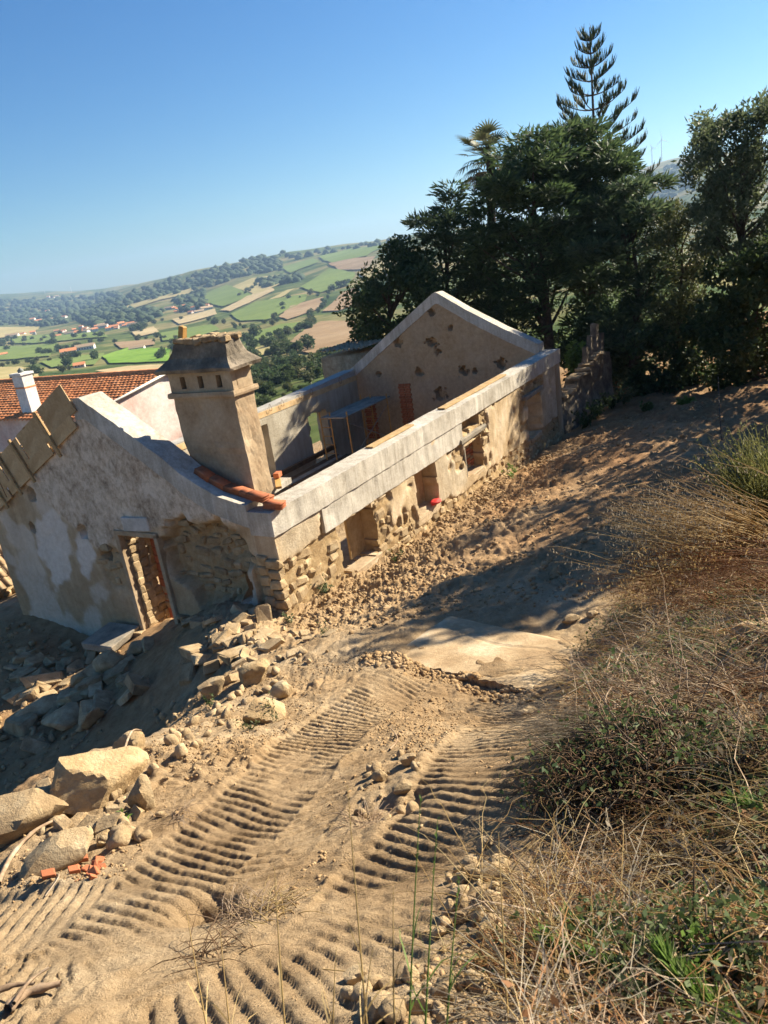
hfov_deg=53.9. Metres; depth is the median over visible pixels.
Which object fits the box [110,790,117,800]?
stone
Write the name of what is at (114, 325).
farmhouse
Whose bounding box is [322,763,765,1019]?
dead stalks
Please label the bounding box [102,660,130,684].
broken slab
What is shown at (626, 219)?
cypress tree
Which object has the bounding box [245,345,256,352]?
valley tree
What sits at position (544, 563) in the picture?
path clods
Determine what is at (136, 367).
field
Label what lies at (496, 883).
stone
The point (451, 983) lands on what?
grass stalk
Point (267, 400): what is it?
valley tree
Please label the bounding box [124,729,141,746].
stick
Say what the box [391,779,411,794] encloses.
rock
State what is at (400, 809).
stone
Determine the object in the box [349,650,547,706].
crumbled soil
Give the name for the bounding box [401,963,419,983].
stone
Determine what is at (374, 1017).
rock
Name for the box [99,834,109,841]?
stone
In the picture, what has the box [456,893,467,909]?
stone
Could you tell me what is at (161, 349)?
valley tree
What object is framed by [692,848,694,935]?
stick
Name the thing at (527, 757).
bramble
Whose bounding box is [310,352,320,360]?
valley tree
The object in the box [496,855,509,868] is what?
stone
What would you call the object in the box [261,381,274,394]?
valley tree
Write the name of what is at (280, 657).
stone
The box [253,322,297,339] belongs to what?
field
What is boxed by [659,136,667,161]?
wind turbine
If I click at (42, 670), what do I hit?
broken slab
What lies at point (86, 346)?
farmhouse
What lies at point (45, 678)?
broken slab
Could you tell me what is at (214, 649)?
broken slab
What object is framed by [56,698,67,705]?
broken slab
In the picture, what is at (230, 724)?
stone
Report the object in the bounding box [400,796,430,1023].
grass stalk
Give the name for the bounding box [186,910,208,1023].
grass stalk
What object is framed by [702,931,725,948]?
rock
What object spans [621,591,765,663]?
grass tuft
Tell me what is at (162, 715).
stone
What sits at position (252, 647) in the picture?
broken slab
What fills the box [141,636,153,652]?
broken slab
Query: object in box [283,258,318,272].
field
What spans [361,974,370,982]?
stone
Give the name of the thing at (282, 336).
valley tree
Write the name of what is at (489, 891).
rock
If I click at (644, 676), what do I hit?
bramble
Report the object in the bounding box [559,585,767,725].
dead stalks
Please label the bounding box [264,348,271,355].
valley tree
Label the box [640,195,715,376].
olive tree
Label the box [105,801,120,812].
broken slab
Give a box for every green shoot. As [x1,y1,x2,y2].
[526,919,645,976]
[555,902,613,958]
[644,928,735,1023]
[719,786,767,814]
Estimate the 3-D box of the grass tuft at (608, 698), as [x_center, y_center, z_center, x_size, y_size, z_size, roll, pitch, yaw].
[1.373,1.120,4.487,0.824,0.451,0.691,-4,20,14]
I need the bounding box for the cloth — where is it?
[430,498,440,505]
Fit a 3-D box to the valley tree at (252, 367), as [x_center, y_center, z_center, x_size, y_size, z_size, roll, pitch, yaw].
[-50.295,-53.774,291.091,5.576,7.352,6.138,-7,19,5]
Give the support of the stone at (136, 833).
on the ground at (102, 945)
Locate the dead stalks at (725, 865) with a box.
[439,789,767,958]
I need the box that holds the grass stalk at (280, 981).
[274,866,285,1023]
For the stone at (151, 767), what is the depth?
6.04 m
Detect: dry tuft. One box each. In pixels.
[143,798,216,828]
[143,905,270,977]
[181,873,306,937]
[209,876,328,927]
[320,796,396,839]
[337,698,390,709]
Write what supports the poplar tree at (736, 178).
on the ground at (102, 945)
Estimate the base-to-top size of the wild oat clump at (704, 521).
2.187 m
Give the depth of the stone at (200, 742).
6.45 m
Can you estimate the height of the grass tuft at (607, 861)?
0.434 m
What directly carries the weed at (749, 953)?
on the ground at (102, 945)
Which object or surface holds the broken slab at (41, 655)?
on the ground at (102, 945)
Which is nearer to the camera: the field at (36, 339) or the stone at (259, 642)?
the stone at (259, 642)
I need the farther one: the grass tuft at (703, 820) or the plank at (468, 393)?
the plank at (468, 393)
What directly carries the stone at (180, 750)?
on the ground at (102, 945)
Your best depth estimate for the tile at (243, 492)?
14.15 m
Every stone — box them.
[21,700,26,707]
[29,640,35,646]
[30,727,37,735]
[39,826,45,835]
[48,732,56,742]
[76,722,83,731]
[83,649,91,656]
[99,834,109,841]
[105,827,132,850]
[109,824,125,836]
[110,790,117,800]
[118,816,129,823]
[124,784,133,793]
[132,826,142,842]
[139,829,152,840]
[147,763,158,774]
[153,708,159,715]
[155,811,165,817]
[159,712,166,719]
[163,734,179,745]
[169,701,175,709]
[169,728,175,733]
[172,731,181,741]
[174,743,187,758]
[181,728,190,737]
[184,733,195,739]
[189,715,199,725]
[190,740,198,748]
[195,739,203,747]
[203,731,210,736]
[205,708,215,716]
[214,703,220,709]
[215,706,226,715]
[216,719,224,725]
[220,706,230,718]
[221,703,232,707]
[225,691,235,700]
[226,719,241,728]
[232,638,238,644]
[234,690,241,695]
[238,684,244,691]
[240,633,246,644]
[242,697,252,705]
[253,689,262,695]
[255,638,264,648]
[261,685,270,692]
[269,679,277,685]
[271,666,279,674]
[276,655,284,660]
[298,649,306,654]
[350,982,371,1000]
[350,985,369,1001]
[353,807,366,818]
[356,1008,363,1016]
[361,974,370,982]
[361,990,369,1001]
[362,772,370,778]
[365,980,374,992]
[366,765,370,771]
[369,974,383,990]
[371,762,381,771]
[378,994,406,1023]
[381,813,391,819]
[396,749,403,759]
[396,805,405,814]
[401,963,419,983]
[405,801,418,814]
[411,761,419,771]
[411,982,421,992]
[412,1015,431,1023]
[421,981,431,993]
[431,1000,442,1011]
[431,1005,449,1016]
[435,973,453,986]
[436,1011,445,1023]
[437,916,451,929]
[445,873,452,882]
[446,990,456,1001]
[450,885,468,896]
[451,871,467,885]
[452,865,461,873]
[455,1005,467,1020]
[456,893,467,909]
[461,854,476,866]
[461,906,475,916]
[464,969,493,998]
[470,868,480,881]
[470,905,485,925]
[477,861,488,869]
[480,913,501,931]
[489,853,503,861]
[491,881,498,889]
[494,897,504,911]
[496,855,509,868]
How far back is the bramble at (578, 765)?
3.33 m
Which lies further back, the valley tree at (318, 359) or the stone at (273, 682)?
the valley tree at (318, 359)
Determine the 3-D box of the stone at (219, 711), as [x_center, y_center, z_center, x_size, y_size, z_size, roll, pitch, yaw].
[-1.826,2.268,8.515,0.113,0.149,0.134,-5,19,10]
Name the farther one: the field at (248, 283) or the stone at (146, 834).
the field at (248, 283)
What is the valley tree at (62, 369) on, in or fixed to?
on the hills
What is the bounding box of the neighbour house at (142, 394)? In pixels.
[0,368,182,489]
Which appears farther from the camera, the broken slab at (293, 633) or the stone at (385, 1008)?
the broken slab at (293, 633)
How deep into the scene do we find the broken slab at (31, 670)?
16.54 m
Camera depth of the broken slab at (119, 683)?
14.60 m
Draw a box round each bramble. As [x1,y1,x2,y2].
[455,900,581,998]
[484,688,717,850]
[514,711,619,771]
[523,871,767,1023]
[551,642,718,717]
[562,605,639,658]
[564,676,767,827]
[632,603,742,665]
[654,713,767,813]
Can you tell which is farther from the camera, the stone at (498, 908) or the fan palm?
the fan palm
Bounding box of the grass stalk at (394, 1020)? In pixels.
[387,887,415,1023]
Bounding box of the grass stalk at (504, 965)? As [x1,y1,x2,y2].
[473,833,522,1020]
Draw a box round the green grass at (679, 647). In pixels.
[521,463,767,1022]
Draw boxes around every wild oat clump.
[547,425,767,589]
[563,525,767,621]
[622,536,767,637]
[652,468,739,502]
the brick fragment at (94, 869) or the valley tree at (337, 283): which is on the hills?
the valley tree at (337, 283)
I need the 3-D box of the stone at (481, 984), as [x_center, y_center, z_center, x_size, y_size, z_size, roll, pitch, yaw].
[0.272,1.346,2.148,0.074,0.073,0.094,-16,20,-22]
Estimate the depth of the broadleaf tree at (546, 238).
33.28 m
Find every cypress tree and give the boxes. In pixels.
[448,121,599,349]
[539,113,654,341]
[562,167,691,390]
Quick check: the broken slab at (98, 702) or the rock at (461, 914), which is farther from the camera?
the broken slab at (98, 702)
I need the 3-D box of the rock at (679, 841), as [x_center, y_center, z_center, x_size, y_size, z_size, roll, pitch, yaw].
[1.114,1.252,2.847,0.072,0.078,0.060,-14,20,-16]
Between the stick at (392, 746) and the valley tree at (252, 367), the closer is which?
the stick at (392, 746)
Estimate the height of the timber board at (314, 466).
0.050 m
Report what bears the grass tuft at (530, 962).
on the ground at (102, 945)
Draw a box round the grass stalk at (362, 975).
[341,785,371,1023]
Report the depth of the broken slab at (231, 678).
9.86 m
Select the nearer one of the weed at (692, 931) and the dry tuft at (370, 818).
the weed at (692, 931)
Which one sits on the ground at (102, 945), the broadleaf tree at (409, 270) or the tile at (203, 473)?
the broadleaf tree at (409, 270)
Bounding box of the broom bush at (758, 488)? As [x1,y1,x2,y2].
[689,420,767,529]
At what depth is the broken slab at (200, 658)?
12.88 m
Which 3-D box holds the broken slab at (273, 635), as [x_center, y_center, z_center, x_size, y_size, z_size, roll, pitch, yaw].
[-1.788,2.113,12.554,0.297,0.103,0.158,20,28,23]
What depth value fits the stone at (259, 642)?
12.56 m
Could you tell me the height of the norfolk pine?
16.756 m
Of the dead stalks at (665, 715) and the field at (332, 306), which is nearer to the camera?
the dead stalks at (665, 715)
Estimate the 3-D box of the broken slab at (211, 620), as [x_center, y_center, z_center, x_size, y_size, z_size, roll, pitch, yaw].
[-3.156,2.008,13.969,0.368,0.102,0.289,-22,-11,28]
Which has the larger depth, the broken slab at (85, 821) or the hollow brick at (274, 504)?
the hollow brick at (274, 504)
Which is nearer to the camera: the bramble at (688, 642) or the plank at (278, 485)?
the bramble at (688, 642)
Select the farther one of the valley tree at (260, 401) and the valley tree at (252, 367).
the valley tree at (252, 367)
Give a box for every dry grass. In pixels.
[352,461,767,1023]
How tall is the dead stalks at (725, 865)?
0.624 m
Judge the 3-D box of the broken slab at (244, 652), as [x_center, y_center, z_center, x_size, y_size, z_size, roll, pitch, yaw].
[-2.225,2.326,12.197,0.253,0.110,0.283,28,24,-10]
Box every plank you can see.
[274,478,281,488]
[365,424,413,447]
[437,374,505,409]
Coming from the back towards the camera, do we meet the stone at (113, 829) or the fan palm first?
the fan palm
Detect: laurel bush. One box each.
[553,292,645,381]
[563,339,585,372]
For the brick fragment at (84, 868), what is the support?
on the ground at (102, 945)
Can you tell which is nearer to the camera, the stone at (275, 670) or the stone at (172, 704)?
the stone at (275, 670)
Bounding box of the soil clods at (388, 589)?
[277,439,625,630]
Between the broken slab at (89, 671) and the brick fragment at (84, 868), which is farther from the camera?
the broken slab at (89, 671)
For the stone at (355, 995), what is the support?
on the ground at (102, 945)
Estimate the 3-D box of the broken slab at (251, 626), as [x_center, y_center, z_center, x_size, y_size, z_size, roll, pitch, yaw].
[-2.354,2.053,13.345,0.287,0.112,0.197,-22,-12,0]
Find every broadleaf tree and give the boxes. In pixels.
[331,233,453,347]
[760,227,767,253]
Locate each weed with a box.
[116,808,132,818]
[202,693,213,706]
[230,712,266,729]
[260,690,277,718]
[281,612,293,622]
[310,575,333,592]
[316,621,328,634]
[387,549,403,560]
[501,463,517,477]
[570,406,596,428]
[580,939,659,1012]
[584,399,610,416]
[597,389,624,408]
[607,380,640,405]
[639,400,653,411]
[639,900,709,972]
[673,916,732,982]
[675,395,696,404]
[693,894,767,980]
[702,963,766,1023]
[705,943,767,1022]
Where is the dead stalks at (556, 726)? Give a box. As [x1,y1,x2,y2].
[455,693,696,780]
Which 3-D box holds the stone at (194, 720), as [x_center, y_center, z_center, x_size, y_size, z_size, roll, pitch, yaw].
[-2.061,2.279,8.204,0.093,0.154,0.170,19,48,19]
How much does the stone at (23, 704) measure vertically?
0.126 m
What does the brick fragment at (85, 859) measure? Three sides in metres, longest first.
0.076 x 0.054 x 0.037 m
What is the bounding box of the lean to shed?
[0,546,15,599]
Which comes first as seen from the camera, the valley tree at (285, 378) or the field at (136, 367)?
the valley tree at (285, 378)
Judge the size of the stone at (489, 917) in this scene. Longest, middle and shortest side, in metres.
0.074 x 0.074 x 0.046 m
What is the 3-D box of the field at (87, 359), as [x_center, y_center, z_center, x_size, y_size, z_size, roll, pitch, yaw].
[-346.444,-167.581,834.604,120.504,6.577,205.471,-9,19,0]
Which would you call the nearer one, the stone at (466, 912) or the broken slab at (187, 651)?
the stone at (466, 912)
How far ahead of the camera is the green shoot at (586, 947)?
2.11 m
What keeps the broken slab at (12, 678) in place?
on the ground at (102, 945)
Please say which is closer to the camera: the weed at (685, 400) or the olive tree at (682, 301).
the weed at (685, 400)
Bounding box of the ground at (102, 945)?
[0,311,767,1023]
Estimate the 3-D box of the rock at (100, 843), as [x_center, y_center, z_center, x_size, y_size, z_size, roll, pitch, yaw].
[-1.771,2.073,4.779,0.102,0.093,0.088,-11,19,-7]
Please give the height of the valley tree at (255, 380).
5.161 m
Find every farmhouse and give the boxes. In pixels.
[4,333,18,337]
[59,347,76,353]
[73,361,85,367]
[74,342,95,349]
[96,323,108,327]
[108,324,118,328]
[116,321,124,326]
[128,344,145,349]
[199,305,213,310]
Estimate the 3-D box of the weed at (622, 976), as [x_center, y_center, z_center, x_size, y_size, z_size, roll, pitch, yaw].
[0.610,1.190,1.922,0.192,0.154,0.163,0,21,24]
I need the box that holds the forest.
[0,163,698,326]
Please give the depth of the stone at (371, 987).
2.29 m
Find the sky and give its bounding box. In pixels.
[0,0,767,293]
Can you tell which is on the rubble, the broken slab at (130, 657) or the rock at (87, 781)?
the broken slab at (130, 657)
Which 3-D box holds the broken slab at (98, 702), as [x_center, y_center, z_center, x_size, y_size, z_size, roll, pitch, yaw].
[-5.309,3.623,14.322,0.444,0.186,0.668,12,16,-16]
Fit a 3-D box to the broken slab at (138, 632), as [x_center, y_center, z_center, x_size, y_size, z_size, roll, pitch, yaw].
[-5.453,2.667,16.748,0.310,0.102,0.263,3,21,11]
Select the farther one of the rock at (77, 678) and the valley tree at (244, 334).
the valley tree at (244, 334)
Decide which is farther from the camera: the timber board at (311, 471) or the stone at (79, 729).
the timber board at (311, 471)
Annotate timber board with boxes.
[286,455,343,486]
[291,454,338,479]
[293,454,351,484]
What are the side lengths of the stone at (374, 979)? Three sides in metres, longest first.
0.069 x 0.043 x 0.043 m
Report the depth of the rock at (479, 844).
3.46 m
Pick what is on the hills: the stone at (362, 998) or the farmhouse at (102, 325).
the farmhouse at (102, 325)
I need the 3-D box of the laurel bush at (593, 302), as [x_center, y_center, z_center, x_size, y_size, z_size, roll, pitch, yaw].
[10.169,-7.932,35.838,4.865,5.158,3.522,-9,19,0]
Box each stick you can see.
[0,820,52,885]
[0,981,34,992]
[4,981,60,1013]
[12,967,48,1004]
[36,874,59,896]
[70,704,112,751]
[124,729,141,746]
[389,728,397,749]
[604,687,626,730]
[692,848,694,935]
[718,376,722,439]
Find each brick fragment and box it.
[40,868,55,879]
[67,864,80,873]
[79,854,88,862]
[81,865,88,871]
[88,865,99,874]
[88,873,96,879]
[95,856,103,861]
[96,863,106,867]
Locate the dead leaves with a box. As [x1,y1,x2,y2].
[501,490,767,1023]
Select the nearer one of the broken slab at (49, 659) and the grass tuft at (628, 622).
the grass tuft at (628, 622)
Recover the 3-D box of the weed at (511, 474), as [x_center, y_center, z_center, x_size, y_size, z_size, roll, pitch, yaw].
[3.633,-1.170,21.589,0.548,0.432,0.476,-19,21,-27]
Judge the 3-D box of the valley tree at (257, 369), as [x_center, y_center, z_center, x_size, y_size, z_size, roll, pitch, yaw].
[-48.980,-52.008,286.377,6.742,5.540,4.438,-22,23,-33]
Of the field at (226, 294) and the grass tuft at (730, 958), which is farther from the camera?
the field at (226, 294)
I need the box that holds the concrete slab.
[406,616,581,689]
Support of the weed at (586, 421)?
on the ground at (102, 945)
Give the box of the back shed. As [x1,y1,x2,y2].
[318,339,381,378]
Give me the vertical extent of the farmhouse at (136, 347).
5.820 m
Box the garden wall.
[561,323,614,433]
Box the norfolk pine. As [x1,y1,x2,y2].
[540,22,660,295]
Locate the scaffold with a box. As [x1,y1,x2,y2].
[318,393,391,459]
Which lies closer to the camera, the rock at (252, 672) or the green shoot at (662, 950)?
the green shoot at (662, 950)
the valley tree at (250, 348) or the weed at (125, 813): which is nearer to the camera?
the weed at (125, 813)
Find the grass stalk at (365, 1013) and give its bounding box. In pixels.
[360,948,395,1023]
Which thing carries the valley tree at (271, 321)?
on the hills
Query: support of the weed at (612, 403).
on the ground at (102, 945)
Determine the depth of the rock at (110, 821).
4.96 m
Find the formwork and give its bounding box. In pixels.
[0,385,77,508]
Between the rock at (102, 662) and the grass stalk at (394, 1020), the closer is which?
the grass stalk at (394, 1020)
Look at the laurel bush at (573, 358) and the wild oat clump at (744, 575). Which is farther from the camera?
the laurel bush at (573, 358)
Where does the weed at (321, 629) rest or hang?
on the ground at (102, 945)
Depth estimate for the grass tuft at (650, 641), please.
5.59 m
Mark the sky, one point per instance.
(141, 141)
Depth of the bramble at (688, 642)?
5.49 m
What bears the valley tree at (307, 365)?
on the hills
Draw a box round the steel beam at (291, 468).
[271,444,335,477]
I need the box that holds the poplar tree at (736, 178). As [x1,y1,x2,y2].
[670,85,767,376]
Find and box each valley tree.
[32,366,44,374]
[48,338,56,343]
[57,364,66,372]
[59,351,68,358]
[60,355,72,365]
[71,350,80,356]
[89,350,98,358]
[128,324,135,330]
[134,334,140,339]
[154,349,164,358]
[158,346,166,354]
[240,332,249,339]
[245,338,257,347]
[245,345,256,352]
[248,324,262,336]
[250,364,257,369]
[251,368,261,374]
[252,371,262,378]
[253,378,262,390]
[254,385,266,396]
[256,363,268,372]
[257,398,264,405]
[258,380,267,386]
[259,335,265,345]
[261,370,276,383]
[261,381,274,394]
[263,335,275,346]
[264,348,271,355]
[264,397,271,403]
[267,360,273,367]
[267,388,276,396]
[268,341,286,356]
[269,318,275,325]
[270,354,278,362]
[274,355,288,364]
[274,372,283,383]
[276,333,286,339]
[277,363,294,372]
[279,369,297,380]
[281,375,292,381]
[281,381,293,391]
[284,327,293,335]
[286,340,303,354]
[289,357,306,367]
[291,353,300,360]
[292,365,301,377]
[293,325,299,331]
[298,333,315,349]
[300,319,312,329]
[300,354,307,360]
[300,369,311,377]
[302,361,314,370]
[302,369,315,383]
[306,308,313,314]
[307,288,313,294]
[307,352,318,359]
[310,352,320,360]
[310,363,321,376]
[313,355,325,363]
[313,366,322,377]
[321,346,335,355]
[329,284,336,290]
[335,280,342,287]
[340,279,347,286]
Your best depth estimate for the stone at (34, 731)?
14.42 m
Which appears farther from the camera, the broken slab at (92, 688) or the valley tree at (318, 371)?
the valley tree at (318, 371)
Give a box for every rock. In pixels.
[0,785,68,847]
[11,652,29,664]
[15,694,62,718]
[20,826,93,879]
[41,702,79,730]
[49,746,149,814]
[60,656,80,668]
[70,669,87,686]
[75,675,101,690]
[81,707,104,729]
[92,649,124,672]
[96,829,109,846]
[112,730,145,749]
[115,796,125,802]
[126,640,142,655]
[126,825,135,835]
[127,773,155,811]
[197,676,224,698]
[237,658,269,686]
[242,696,285,723]
[270,680,293,697]
[340,986,352,999]
[343,964,366,985]
[361,990,390,1023]
[371,769,387,781]
[378,977,395,989]
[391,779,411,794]
[399,753,415,766]
[405,992,431,1015]
[432,925,446,939]
[432,982,454,1000]
[441,898,455,916]
[452,911,468,924]
[460,862,479,879]
[473,889,499,912]
[476,835,493,850]
[476,920,495,939]
[481,861,505,880]
[514,705,535,715]
[562,614,580,623]
[586,610,597,617]
[669,833,688,850]
[687,840,704,855]
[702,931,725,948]
[728,617,767,642]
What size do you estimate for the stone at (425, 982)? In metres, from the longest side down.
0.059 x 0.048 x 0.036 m
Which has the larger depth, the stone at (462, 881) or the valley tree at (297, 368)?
the valley tree at (297, 368)
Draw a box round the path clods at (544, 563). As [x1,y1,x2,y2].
[336,393,735,638]
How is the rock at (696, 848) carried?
on the ground at (102, 945)
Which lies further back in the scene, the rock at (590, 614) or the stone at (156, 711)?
the stone at (156, 711)
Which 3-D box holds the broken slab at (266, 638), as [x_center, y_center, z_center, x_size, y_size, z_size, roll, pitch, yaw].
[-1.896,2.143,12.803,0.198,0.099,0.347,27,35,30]
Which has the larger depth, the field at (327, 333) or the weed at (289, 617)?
the field at (327, 333)
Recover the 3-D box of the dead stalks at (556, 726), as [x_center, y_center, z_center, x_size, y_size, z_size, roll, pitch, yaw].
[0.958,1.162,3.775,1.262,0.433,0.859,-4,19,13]
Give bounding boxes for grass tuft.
[380,851,661,1023]
[381,910,669,1023]
[453,815,661,974]
[454,903,767,1023]
[517,824,756,989]
[552,664,668,719]
[562,753,767,880]
[584,819,767,1009]
[587,612,710,664]
[597,603,659,642]
[608,776,767,914]
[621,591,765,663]
[638,701,767,854]
[645,794,767,941]
[652,570,723,621]
[652,665,767,751]
[667,644,767,711]
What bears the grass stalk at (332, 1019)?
on the ground at (102, 945)
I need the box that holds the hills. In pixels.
[0,152,767,443]
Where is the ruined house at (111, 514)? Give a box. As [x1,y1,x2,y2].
[0,291,564,651]
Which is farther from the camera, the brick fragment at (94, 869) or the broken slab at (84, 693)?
the broken slab at (84, 693)
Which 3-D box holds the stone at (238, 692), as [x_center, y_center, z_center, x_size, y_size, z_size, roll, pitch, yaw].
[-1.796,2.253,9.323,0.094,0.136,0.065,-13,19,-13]
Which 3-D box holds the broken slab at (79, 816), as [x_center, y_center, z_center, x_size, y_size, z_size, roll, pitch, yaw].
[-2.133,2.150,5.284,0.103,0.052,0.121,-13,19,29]
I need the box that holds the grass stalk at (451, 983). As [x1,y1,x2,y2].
[446,875,476,1023]
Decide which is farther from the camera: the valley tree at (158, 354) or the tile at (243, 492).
the valley tree at (158, 354)
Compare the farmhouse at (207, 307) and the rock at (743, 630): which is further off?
the farmhouse at (207, 307)
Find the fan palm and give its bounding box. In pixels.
[454,119,514,262]
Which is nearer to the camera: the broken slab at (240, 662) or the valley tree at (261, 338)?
the broken slab at (240, 662)
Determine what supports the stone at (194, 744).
on the ground at (102, 945)
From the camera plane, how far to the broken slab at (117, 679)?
14.87 m
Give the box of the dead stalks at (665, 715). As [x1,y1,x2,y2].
[493,565,767,755]
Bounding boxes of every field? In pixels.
[0,326,39,337]
[0,343,57,359]
[0,367,37,378]
[12,331,108,342]
[40,353,103,366]
[96,364,162,371]
[103,347,170,362]
[115,339,154,347]
[127,288,192,307]
[131,326,158,335]
[161,324,218,339]
[173,308,216,323]
[205,284,251,305]
[221,287,273,310]
[231,294,306,320]
[233,276,278,293]
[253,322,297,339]
[255,346,272,354]
[270,288,294,298]
[279,296,323,318]
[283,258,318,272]
[290,320,355,352]
[301,268,354,291]
[320,245,378,261]
[323,288,355,310]
[329,256,374,269]
[359,260,396,277]
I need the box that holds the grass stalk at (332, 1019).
[319,947,336,1023]
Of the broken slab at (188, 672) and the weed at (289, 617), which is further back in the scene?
the weed at (289, 617)
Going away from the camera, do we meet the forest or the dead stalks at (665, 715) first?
the dead stalks at (665, 715)
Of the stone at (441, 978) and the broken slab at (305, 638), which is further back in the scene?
the broken slab at (305, 638)
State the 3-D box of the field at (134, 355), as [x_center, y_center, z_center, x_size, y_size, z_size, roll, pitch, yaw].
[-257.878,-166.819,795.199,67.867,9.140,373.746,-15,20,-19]
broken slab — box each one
[2,685,25,704]
[3,664,18,670]
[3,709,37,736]
[9,666,31,681]
[9,667,36,682]
[15,647,31,652]
[15,696,26,705]
[18,685,40,700]
[19,671,63,688]
[20,736,50,753]
[23,655,43,667]
[28,648,39,654]
[30,667,51,690]
[36,652,45,658]
[36,689,57,698]
[36,777,50,786]
[42,707,57,718]
[43,657,54,663]
[44,659,56,667]
[53,814,72,830]
[56,661,66,671]
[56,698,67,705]
[57,688,73,699]
[58,639,72,650]
[58,678,70,685]
[65,690,83,701]
[67,659,85,672]
[70,674,104,702]
[71,812,87,821]
[75,663,83,670]
[77,814,98,826]
[78,698,110,724]
[84,663,103,676]
[85,650,97,664]
[86,818,98,834]
[88,681,102,698]
[90,812,105,820]
[92,689,113,710]
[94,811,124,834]
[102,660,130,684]
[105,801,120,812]
[110,666,128,677]
[115,671,130,682]
[115,675,126,687]
[116,820,131,825]
[117,676,144,705]
[117,802,126,810]
[118,654,133,663]
[122,792,130,809]
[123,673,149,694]
[129,804,144,820]
[133,629,145,636]
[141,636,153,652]
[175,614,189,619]
[177,642,207,660]
[178,662,198,686]
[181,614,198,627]
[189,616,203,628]
[190,652,212,665]
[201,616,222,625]
[203,659,220,674]
[207,628,232,649]
[208,628,217,642]
[211,632,224,653]
[217,645,248,665]
[221,635,235,647]
[223,623,240,634]
[224,672,239,683]
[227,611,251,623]
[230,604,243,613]
[230,657,248,670]
[233,631,252,642]
[239,648,253,658]
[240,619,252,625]
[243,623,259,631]
[245,629,257,634]
[246,656,257,661]
[248,637,256,643]
[248,644,256,650]
[253,627,273,640]
[254,603,272,622]
[258,637,285,652]
[264,631,281,641]
[267,633,283,638]
[286,646,302,658]
[288,629,296,636]
[298,630,309,637]
[301,636,312,642]
[322,629,337,636]
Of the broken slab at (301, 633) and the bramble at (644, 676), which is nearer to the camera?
the bramble at (644, 676)
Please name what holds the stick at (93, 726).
on the ground at (102, 945)
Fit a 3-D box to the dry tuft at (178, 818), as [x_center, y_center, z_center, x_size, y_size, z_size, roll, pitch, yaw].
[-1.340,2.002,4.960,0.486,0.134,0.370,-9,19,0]
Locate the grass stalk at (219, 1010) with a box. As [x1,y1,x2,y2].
[198,931,256,1023]
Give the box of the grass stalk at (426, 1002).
[406,816,456,1023]
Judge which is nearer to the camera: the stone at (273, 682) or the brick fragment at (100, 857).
the brick fragment at (100, 857)
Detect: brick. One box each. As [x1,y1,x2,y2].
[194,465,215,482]
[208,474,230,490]
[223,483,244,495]
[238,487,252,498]
[246,490,269,502]
[262,499,285,509]
[273,471,281,477]
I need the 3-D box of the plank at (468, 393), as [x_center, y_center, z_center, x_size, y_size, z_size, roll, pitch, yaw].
[2.594,-3.485,21.654,0.220,0.040,4.400,3,22,31]
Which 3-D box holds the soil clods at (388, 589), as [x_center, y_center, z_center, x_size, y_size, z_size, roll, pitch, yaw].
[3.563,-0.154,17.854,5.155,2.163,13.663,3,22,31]
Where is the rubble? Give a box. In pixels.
[0,619,135,792]
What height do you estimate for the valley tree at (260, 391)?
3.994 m
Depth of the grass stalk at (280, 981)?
1.97 m
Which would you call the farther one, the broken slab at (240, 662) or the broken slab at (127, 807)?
the broken slab at (240, 662)
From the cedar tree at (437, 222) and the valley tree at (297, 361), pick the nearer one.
the cedar tree at (437, 222)
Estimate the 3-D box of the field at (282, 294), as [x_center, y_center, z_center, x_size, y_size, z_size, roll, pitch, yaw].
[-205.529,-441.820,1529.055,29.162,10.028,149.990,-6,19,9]
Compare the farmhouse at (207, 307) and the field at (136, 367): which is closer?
the field at (136, 367)
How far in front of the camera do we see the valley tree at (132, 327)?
1416.06 m
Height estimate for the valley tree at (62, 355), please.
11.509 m
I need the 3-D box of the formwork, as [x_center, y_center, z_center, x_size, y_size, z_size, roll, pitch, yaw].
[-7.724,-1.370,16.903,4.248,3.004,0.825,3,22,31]
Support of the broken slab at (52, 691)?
on the ground at (102, 945)
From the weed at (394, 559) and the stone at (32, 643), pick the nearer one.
the weed at (394, 559)
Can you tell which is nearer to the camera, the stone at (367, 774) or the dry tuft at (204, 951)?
the dry tuft at (204, 951)
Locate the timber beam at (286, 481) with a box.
[271,477,291,492]
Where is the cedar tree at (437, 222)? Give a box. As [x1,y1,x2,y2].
[400,178,507,321]
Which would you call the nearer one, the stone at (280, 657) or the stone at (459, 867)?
the stone at (459, 867)
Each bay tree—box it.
[617,313,723,398]
[689,233,767,391]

